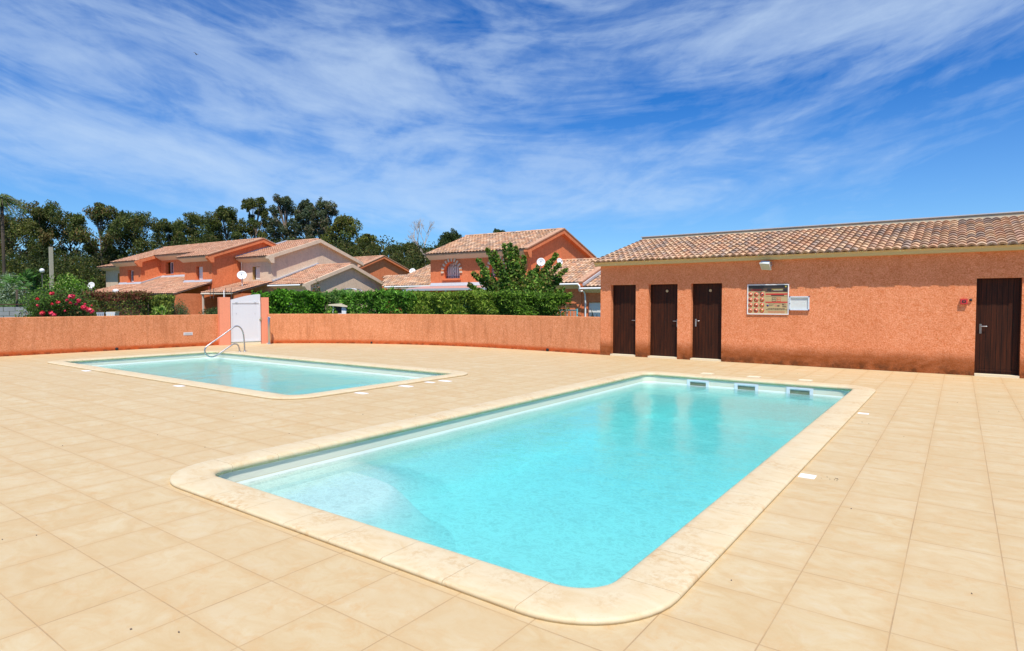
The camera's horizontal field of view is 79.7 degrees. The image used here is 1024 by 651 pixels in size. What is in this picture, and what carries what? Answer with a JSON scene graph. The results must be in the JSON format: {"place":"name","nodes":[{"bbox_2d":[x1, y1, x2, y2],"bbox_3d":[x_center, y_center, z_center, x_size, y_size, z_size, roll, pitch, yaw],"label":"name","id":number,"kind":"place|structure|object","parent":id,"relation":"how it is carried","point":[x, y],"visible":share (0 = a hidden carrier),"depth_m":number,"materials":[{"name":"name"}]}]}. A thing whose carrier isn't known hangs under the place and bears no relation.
{"place":"outdoors","nodes":[
{"label":"outdoors","id":0,"kind":"place"},
{"bbox_2d":[312,277,321,292],"bbox_3d":[-9.394,-0.905,29.590,1.040,2.899,0.669,2,3,36],"label":"young tree","id":1,"kind":"object","parent":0,"point":[314,290],"visible":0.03,"depth_m":29.51,"materials":[{"name":"green plant"}]},
{"bbox_2d":[0,343,1023,650],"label":"pool deck","id":2,"kind":"structure","parent":0,"point":[904,531],"depth_m":4.22,"materials":[{"name":"tile"}]},
{"bbox_2d":[0,314,218,356],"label":"perimeter wall","id":3,"kind":"structure","parent":2,"relation":"on","point":[20,336],"depth_m":20.16,"materials":[{"name":"paint"}]},
{"bbox_2d":[217,297,230,344],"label":"gate pillar","id":4,"kind":"structure","parent":2,"relation":"on","point":[224,324],"depth_m":22.97,"materials":[{"name":"paint"}]},
{"bbox_2d":[204,326,245,357],"bbox_3d":[-9.113,0.502,19.526,0.100,0.981,1.382,2,3,36],"label":"pool handrail","id":5,"kind":"object","parent":2,"relation":"on","point":[228,346],"visible":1,"depth_m":19.56,"materials":[{"name":"metal"}]},
{"bbox_2d":[230,294,261,344],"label":"pool gate","id":6,"kind":"structure","parent":2,"relation":"on","point":[245,314],"depth_m":23.52,"materials":[{"name":"white plastic"}]},
{"bbox_2d":[47,350,467,399],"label":"swimming pool","id":7,"kind":"structure","parent":2,"relation":"in","point":[418,374],"depth_m":16.07,"materials":[{"name":"liquid"}]},
{"bbox_2d":[97,358,412,393],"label":"pool water","id":8,"kind":"structure","parent":7,"relation":"in","point":[225,363],"depth_m":15.88,"materials":[{"name":"teal liquid"}]},
{"bbox_2d":[260,297,268,343],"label":"gate pillar","id":9,"kind":"structure","parent":2,"relation":"on","point":[264,305],"depth_m":23.91,"materials":[{"name":"paint"}]},
{"bbox_2d":[267,317,270,343],"bbox_3d":[-9.356,0.190,23.625,0.279,1.050,0.166,4,5,63],"label":"gate stop post","id":10,"kind":"object","parent":2,"relation":"on","point":[268,318],"visible":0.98,"depth_m":23.54,"materials":[{"name":"metal"}]},
{"bbox_2d":[268,314,599,354],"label":"perimeter wall","id":11,"kind":"structure","parent":2,"relation":"on","point":[572,334],"depth_m":22.71,"materials":[{"name":"paint"}]},
{"bbox_2d":[170,371,875,625],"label":"swimming pool","id":12,"kind":"structure","parent":2,"relation":"in","point":[535,510],"depth_m":7.30,"materials":[{"name":"liquid"}]},
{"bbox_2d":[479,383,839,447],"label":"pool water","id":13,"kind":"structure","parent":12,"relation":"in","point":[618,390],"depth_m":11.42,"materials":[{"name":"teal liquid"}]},
{"bbox_2d":[747,376,761,377],"bbox_3d":[5.140,1.103,13.036,0.250,0.040,0.250,2,3,36],"label":"skimmer lid","id":14,"kind":"object","parent":2,"relation":"on","point":[754,376],"visible":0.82,"depth_m":13.03,"materials":[{"name":"beige paint"}]},
{"bbox_2d":[797,379,812,381],"bbox_3d":[5.948,1.125,12.447,0.250,0.040,0.250,2,3,36],"label":"skimmer lid","id":15,"kind":"object","parent":2,"relation":"on","point":[805,380],"visible":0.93,"depth_m":12.37,"materials":[{"name":"beige paint"}]},
{"bbox_2d":[798,473,815,478],"bbox_3d":[2.718,1.391,5.649,0.135,0.017,0.130,2,3,36],"label":"deck plate","id":16,"kind":"object","parent":2,"relation":"on","point":[803,475],"visible":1,"depth_m":5.62,"materials":[{"name":"white paint"}]},
{"bbox_2d":[591,211,1023,378],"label":"pool house","id":17,"kind":"structure","parent":2,"relation":"on","point":[886,295],"depth_m":15.19,"materials":[{"name":"paint"}]},
{"bbox_2d":[613,285,635,353],"bbox_3d":[3.407,-0.178,18.448,0.808,2.074,0.116,2,3,36],"label":"door","id":18,"kind":"structure","parent":17,"relation":"in","point":[624,296],"depth_m":18.48,"materials":[{"name":"brown wood"}]},
{"bbox_2d":[650,284,677,356],"bbox_3d":[4.409,-0.151,17.718,0.868,2.074,0.116,2,3,36],"label":"door","id":19,"kind":"structure","parent":17,"relation":"in","point":[663,326],"depth_m":17.74,"materials":[{"name":"brown wood"}]},
{"bbox_2d":[692,283,721,358],"bbox_3d":[5.419,-0.123,16.981,0.848,2.074,0.116,2,3,36],"label":"door","id":20,"kind":"structure","parent":17,"relation":"in","point":[707,298],"depth_m":17.00,"materials":[{"name":"brown wood"}]},
{"bbox_2d":[759,261,772,269],"bbox_3d":[6.511,-1.540,15.734,0.300,0.250,0.310,2,3,36],"label":"flood light","id":21,"kind":"object","parent":17,"relation":"attached to","point":[765,265],"visible":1,"depth_m":15.68,"materials":[{"name":"white glass"}]},
{"bbox_2d":[747,284,788,314],"bbox_3d":[6.614,-0.675,15.875,1.020,0.780,0.028,2,3,36],"label":"rules sign","id":22,"kind":"object","parent":17,"relation":"attached to","point":[770,299],"visible":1,"depth_m":15.86,"materials":[{"name":"white paint"}]},
{"bbox_2d":[789,296,809,309],"bbox_3d":[7.218,-0.558,15.422,0.469,0.354,0.055,2,3,36],"label":"notice case","id":23,"kind":"object","parent":17,"relation":"attached to","point":[799,302],"visible":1,"depth_m":15.42,"materials":[{"name":"metal"}]},
{"bbox_2d":[960,299,967,303],"bbox_3d":[9.905,-0.524,13.450,0.130,0.120,0.077,2,3,36],"label":"alarm box","id":24,"kind":"object","parent":17,"relation":"attached to","point":[963,301],"visible":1,"depth_m":13.42,"materials":[{"name":"red plastic"}]},
{"bbox_2d":[974,278,1021,374],"bbox_3d":[10.503,0.016,13.276,0.763,2.074,0.116,2,3,36],"label":"door","id":25,"kind":"structure","parent":17,"relation":"in","point":[998,300],"depth_m":13.28,"materials":[{"name":"brown wood"}]},
{"bbox_2d":[0,0,1023,262],"label":"sky","id":26,"kind":"structure","parent":0,"point":[613,124],"materials":[{"name":"blue"}]},
{"bbox_2d":[560,309,577,315],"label":"garden gate","id":27,"kind":"structure","parent":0,"point":[576,310],"depth_m":25.48,"materials":[{"name":"white metal"}]},
{"label":"ground","id":28,"kind":"structure","parent":0,"visible":0},
{"bbox_2d":[0,193,27,274],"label":"palm tree","id":29,"kind":"object","parent":28,"relation":"on","point":[6,199],"visible":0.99,"depth_m":46.02,"materials":[{"name":"green plant"}]},
{"bbox_2d":[0,298,28,315],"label":"garden bush","id":30,"kind":"object","parent":28,"relation":"on","point":[12,301],"visible":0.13,"depth_m":32.94,"materials":[{"name":"green plant"}]},
{"bbox_2d":[0,304,31,316],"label":"garden block wall","id":31,"kind":"structure","parent":28,"relation":"on","point":[4,311],"depth_m":28.16,"materials":[{"name":"grey concrete"}]},
{"bbox_2d":[0,271,36,315],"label":"garden bush","id":32,"kind":"object","parent":28,"relation":"on","point":[7,293],"visible":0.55,"depth_m":43.65,"materials":[{"name":"green plant"}]},
{"bbox_2d":[0,268,38,315],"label":"fan palm","id":33,"kind":"object","parent":28,"relation":"on","point":[10,279],"visible":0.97,"depth_m":31.95,"materials":[{"name":"green plant"}]},
{"bbox_2d":[0,213,52,268],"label":"eucalyptus tree","id":34,"kind":"object","parent":28,"relation":"on","point":[11,229],"visible":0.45,"depth_m":73.70,"materials":[{"name":"green plant"}]},
{"bbox_2d":[21,289,41,316],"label":"garden bush","id":35,"kind":"object","parent":28,"relation":"on","point":[30,304],"visible":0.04,"depth_m":31.30,"materials":[{"name":"green plant"}]},
{"bbox_2d":[24,266,49,301],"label":"garden bush","id":36,"kind":"object","parent":28,"relation":"on","point":[36,279],"visible":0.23,"depth_m":49.91,"materials":[{"name":"green plant"}]},
{"bbox_2d":[39,268,44,286],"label":"garden lamp","id":37,"kind":"object","parent":28,"relation":"on","point":[41,270],"visible":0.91,"depth_m":45.97,"materials":[{"name":"white paint"}]},
{"bbox_2d":[13,199,79,279],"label":"eucalyptus tree","id":38,"kind":"object","parent":28,"relation":"on","point":[48,214],"visible":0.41,"depth_m":75.35,"materials":[{"name":"green plant"}]},
{"bbox_2d":[49,247,53,288],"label":"concrete pole","id":39,"kind":"object","parent":28,"relation":"on","point":[51,269],"visible":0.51,"depth_m":44.90,"materials":[{"name":"grey concrete"}]},
{"bbox_2d":[13,287,94,316],"bbox_3d":[-20.000,-0.472,27.823,5.126,2.541,3.274,2,3,36],"label":"rose bush","id":40,"kind":"object","parent":28,"relation":"on","point":[52,303],"visible":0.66,"depth_m":27.78,"materials":[{"name":"green plant"}]},
{"bbox_2d":[37,272,98,314],"bbox_3d":[-26.654,-1.465,36.967,3.233,3.477,2.939,-2,3,-39],"label":"garden bush","id":41,"kind":"object","parent":28,"relation":"on","point":[72,283],"visible":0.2,"depth_m":36.99,"materials":[{"name":"green plant"}]},
{"bbox_2d":[45,211,99,282],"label":"eucalyptus tree","id":42,"kind":"object","parent":28,"relation":"on","point":[68,215],"visible":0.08,"depth_m":78.85,"materials":[{"name":"green plant"}]},
{"bbox_2d":[85,275,99,291],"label":"garden bush","id":43,"kind":"object","parent":28,"relation":"on","point":[96,287],"visible":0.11,"depth_m":60.00,"materials":[{"name":"green plant"}]},
{"bbox_2d":[62,202,136,288],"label":"eucalyptus tree","id":44,"kind":"object","parent":28,"relation":"on","point":[95,214],"visible":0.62,"depth_m":73.18,"materials":[{"name":"green plant"}]},
{"bbox_2d":[96,264,119,297],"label":"terraced house","id":45,"kind":"structure","parent":28,"relation":"on","point":[112,274],"depth_m":59.62,"materials":[{"name":"beige paint"}]},
{"bbox_2d":[106,312,114,315],"bbox_3d":[-17.800,-0.003,27.222,0.356,1.166,0.358,-1,3,-32],"label":"garden chair","id":46,"kind":"object","parent":28,"relation":"on","point":[109,313],"visible":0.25,"depth_m":27.34,"materials":[{"name":"white plastic"}]},
{"bbox_2d":[79,289,153,315],"bbox_3d":[-19.215,-0.651,30.003,3.277,2.358,1.431,0,2,0],"label":"hedge","id":47,"kind":"object","parent":28,"relation":"on","point":[136,297],"visible":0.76,"depth_m":29.58,"materials":[{"name":"green plant"}]},
{"bbox_2d":[96,210,166,265],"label":"eucalyptus tree","id":48,"kind":"object","parent":28,"relation":"on","point":[138,223],"visible":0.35,"depth_m":75.54,"materials":[{"name":"green plant"}]},
{"bbox_2d":[140,293,174,314],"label":"hedge","id":49,"kind":"object","parent":28,"relation":"on","point":[161,299],"visible":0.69,"depth_m":30.35,"materials":[{"name":"green plant"}]},
{"bbox_2d":[149,305,167,314],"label":"leafy plant","id":50,"kind":"object","parent":28,"relation":"on","point":[161,310],"visible":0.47,"depth_m":29.44,"materials":[{"name":"green plant"}]},
{"bbox_2d":[148,217,200,248],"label":"eucalyptus tree","id":51,"kind":"object","parent":28,"relation":"on","point":[176,228],"visible":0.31,"depth_m":82.68,"materials":[{"name":"green plant"}]},
{"bbox_2d":[163,298,190,314],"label":"garden bush","id":52,"kind":"object","parent":28,"relation":"on","point":[180,312],"visible":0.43,"depth_m":31.85,"materials":[{"name":"green plant"}]},
{"bbox_2d":[92,238,277,315],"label":"terraced house","id":53,"kind":"structure","parent":28,"relation":"on","point":[188,273],"depth_m":51.33,"materials":[{"name":"orange paint"}]},
{"bbox_2d":[88,282,94,290],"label":"satellite dish","id":54,"kind":"object","parent":53,"relation":"on","point":[91,284],"visible":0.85,"depth_m":54.99,"materials":[{"name":"grey metal"}]},
{"bbox_2d":[199,267,202,279],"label":"window","id":55,"kind":"structure","parent":53,"relation":"in","point":[200,268],"depth_m":50.30,"materials":[{"name":"white plastic"}]},
{"bbox_2d":[182,212,221,243],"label":"eucalyptus tree","id":56,"kind":"object","parent":28,"relation":"on","point":[194,220],"visible":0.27,"depth_m":84.90,"materials":[{"name":"green plant"}]},
{"bbox_2d":[199,306,217,314],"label":"garden bush","id":57,"kind":"object","parent":28,"relation":"on","point":[213,311],"visible":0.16,"depth_m":29.90,"materials":[{"name":"green plant"}]},
{"bbox_2d":[210,288,231,297],"bbox_3d":[-17.981,-1.075,38.032,1.500,2.500,0.055,0,2,0],"label":"tv antenna","id":58,"kind":"object","parent":28,"relation":"on","point":[223,292],"visible":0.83,"depth_m":37.98,"materials":[{"name":"metal"}]},
{"bbox_2d":[0,233,445,289],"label":"undergrowth","id":59,"kind":"object","parent":28,"relation":"on","point":[87,270],"visible":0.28,"depth_m":65.12,"materials":[{"name":"green plant"}]},
{"bbox_2d":[195,205,251,242],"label":"eucalyptus tree","id":60,"kind":"object","parent":28,"relation":"on","point":[228,217],"visible":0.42,"depth_m":84.89,"materials":[{"name":"green plant"}]},
{"bbox_2d":[238,197,275,239],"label":"eucalyptus tree","id":61,"kind":"object","parent":28,"relation":"on","point":[249,204],"visible":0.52,"depth_m":87.45,"materials":[{"name":"green plant"}]},
{"bbox_2d":[266,193,304,242],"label":"eucalyptus tree","id":62,"kind":"object","parent":28,"relation":"on","point":[284,203],"visible":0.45,"depth_m":87.45,"materials":[{"name":"green plant"}]},
{"bbox_2d":[251,288,326,313],"bbox_3d":[-10.189,-0.581,28.206,3.471,2.352,2.127,-1,2,-19],"label":"hedge","id":63,"kind":"object","parent":28,"relation":"on","point":[283,301],"visible":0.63,"depth_m":27.65,"materials":[{"name":"green plant"}]},
{"bbox_2d":[200,238,383,314],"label":"terraced house","id":64,"kind":"structure","parent":28,"relation":"on","point":[300,265],"depth_m":50.12,"materials":[{"name":"beige paint"}]},
{"bbox_2d":[237,271,246,278],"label":"satellite dish","id":65,"kind":"object","parent":64,"relation":"on","point":[241,274],"visible":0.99,"depth_m":48.26,"materials":[{"name":"grey metal"}]},
{"bbox_2d":[256,267,259,279],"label":"window","id":66,"kind":"structure","parent":64,"relation":"in","point":[257,268],"depth_m":50.19,"materials":[{"name":"white plastic"}]},
{"bbox_2d":[283,198,318,239],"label":"eucalyptus tree","id":67,"kind":"object","parent":28,"relation":"on","point":[304,206],"visible":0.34,"depth_m":87.13,"materials":[{"name":"green plant"}]},
{"bbox_2d":[304,198,340,246],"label":"eucalyptus tree","id":68,"kind":"object","parent":28,"relation":"on","point":[323,222],"visible":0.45,"depth_m":84.97,"materials":[{"name":"green plant"}]},
{"bbox_2d":[311,288,362,313],"bbox_3d":[-8.166,-0.600,28.777,2.445,2.347,1.667,1,2,24],"label":"hedge","id":69,"kind":"object","parent":28,"relation":"on","point":[333,297],"visible":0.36,"depth_m":28.26,"materials":[{"name":"green plant"}]},
{"bbox_2d":[318,213,363,256],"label":"eucalyptus tree","id":70,"kind":"object","parent":28,"relation":"on","point":[343,227],"visible":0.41,"depth_m":82.98,"materials":[{"name":"green plant"}]},
{"bbox_2d":[350,233,380,255],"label":"eucalyptus tree","id":71,"kind":"object","parent":28,"relation":"on","point":[365,238],"visible":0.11,"depth_m":83.24,"materials":[{"name":"green plant"}]},
{"bbox_2d":[354,255,409,307],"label":"terraced house","id":72,"kind":"structure","parent":28,"relation":"on","point":[379,267],"depth_m":69.22,"materials":[{"name":"orange paint"}]},
{"bbox_2d":[339,286,425,313],"bbox_3d":[-5.444,-0.565,26.963,4.075,2.412,2.026,1,2,21],"label":"hedge","id":73,"kind":"object","parent":28,"relation":"on","point":[376,301],"visible":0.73,"depth_m":26.36,"materials":[{"name":"green plant"}]},
{"bbox_2d":[389,241,420,268],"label":"eucalyptus tree","id":74,"kind":"object","parent":28,"relation":"on","point":[405,247],"visible":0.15,"depth_m":89.06,"materials":[{"name":"green plant"}]},
{"bbox_2d":[405,219,433,265],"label":"bare tree","id":75,"kind":"object","parent":28,"relation":"on","point":[419,227],"visible":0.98,"depth_m":83.77,"materials":[{"name":"grey plant"}]},
{"bbox_2d":[407,243,434,270],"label":"eucalyptus tree","id":76,"kind":"object","parent":28,"relation":"on","point":[415,252],"visible":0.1,"depth_m":84.68,"materials":[{"name":"green plant"}]},
{"bbox_2d":[435,228,461,248],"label":"umbrella pine","id":77,"kind":"object","parent":28,"relation":"on","point":[448,237],"visible":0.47,"depth_m":94.59,"materials":[{"name":"green plant"}]},
{"bbox_2d":[408,289,503,314],"bbox_3d":[-2.128,-0.413,25.466,4.370,2.222,1.954,1,2,25],"label":"hedge","id":78,"kind":"object","parent":28,"relation":"on","point":[475,302],"visible":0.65,"depth_m":24.82,"materials":[{"name":"green plant"}]},
{"bbox_2d":[381,228,600,316],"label":"terraced house","id":79,"kind":"structure","parent":28,"relation":"on","point":[453,265],"depth_m":43.25,"materials":[{"name":"orange paint"}]},
{"bbox_2d":[447,262,459,277],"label":"window","id":80,"kind":"structure","parent":79,"relation":"in","point":[453,269],"depth_m":44.29,"materials":[{"name":"white plastic"}]},
{"bbox_2d":[537,258,544,265],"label":"satellite dish","id":81,"kind":"object","parent":79,"relation":"on","point":[540,261],"visible":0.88,"depth_m":40.28,"materials":[{"name":"grey metal"}]},
{"bbox_2d":[589,303,600,316],"bbox_3d":[5.761,-0.562,37.693,2.280,1.700,0.050,1,3,33],"label":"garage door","id":82,"kind":"structure","parent":79,"relation":"in","point":[595,307],"depth_m":38.05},
{"bbox_2d":[493,228,504,232],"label":"umbrella pine","id":83,"kind":"object","parent":28,"relation":"on","point":[495,230],"visible":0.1,"depth_m":99.18,"materials":[{"name":"green plant"}]},
{"bbox_2d":[467,241,567,309],"bbox_3d":[0.231,-1.710,28.976,4.916,4.556,2.526,0,2,3],"label":"leafy tree","id":84,"kind":"object","parent":28,"relation":"on","point":[511,276],"visible":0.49,"depth_m":28.77,"materials":[{"name":"green plant"}]},
{"bbox_2d":[491,288,573,315],"bbox_3d":[0.774,-0.366,24.064,3.152,2.232,1.907,1,2,27],"label":"hedge","id":85,"kind":"object","parent":28,"relation":"on","point":[539,303],"visible":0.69,"depth_m":23.46,"materials":[{"name":"green plant"}]},
{"label":"planting bed","id":86,"kind":"structure","parent":28,"relation":"on","visible":0},
{"bbox_2d":[323,307,337,313],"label":"garden bush","id":87,"kind":"object","parent":86,"relation":"on","point":[330,312],"visible":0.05,"depth_m":26.57,"materials":[{"name":"green plant"}]},
{"bbox_2d":[328,303,347,313],"bbox_3d":[-7.567,-0.192,27.025,0.840,1.560,0.680,0,2,0],"label":"garden barbecue","id":88,"kind":"object","parent":86,"relation":"on","point":[341,308],"visible":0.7,"depth_m":26.76,"materials":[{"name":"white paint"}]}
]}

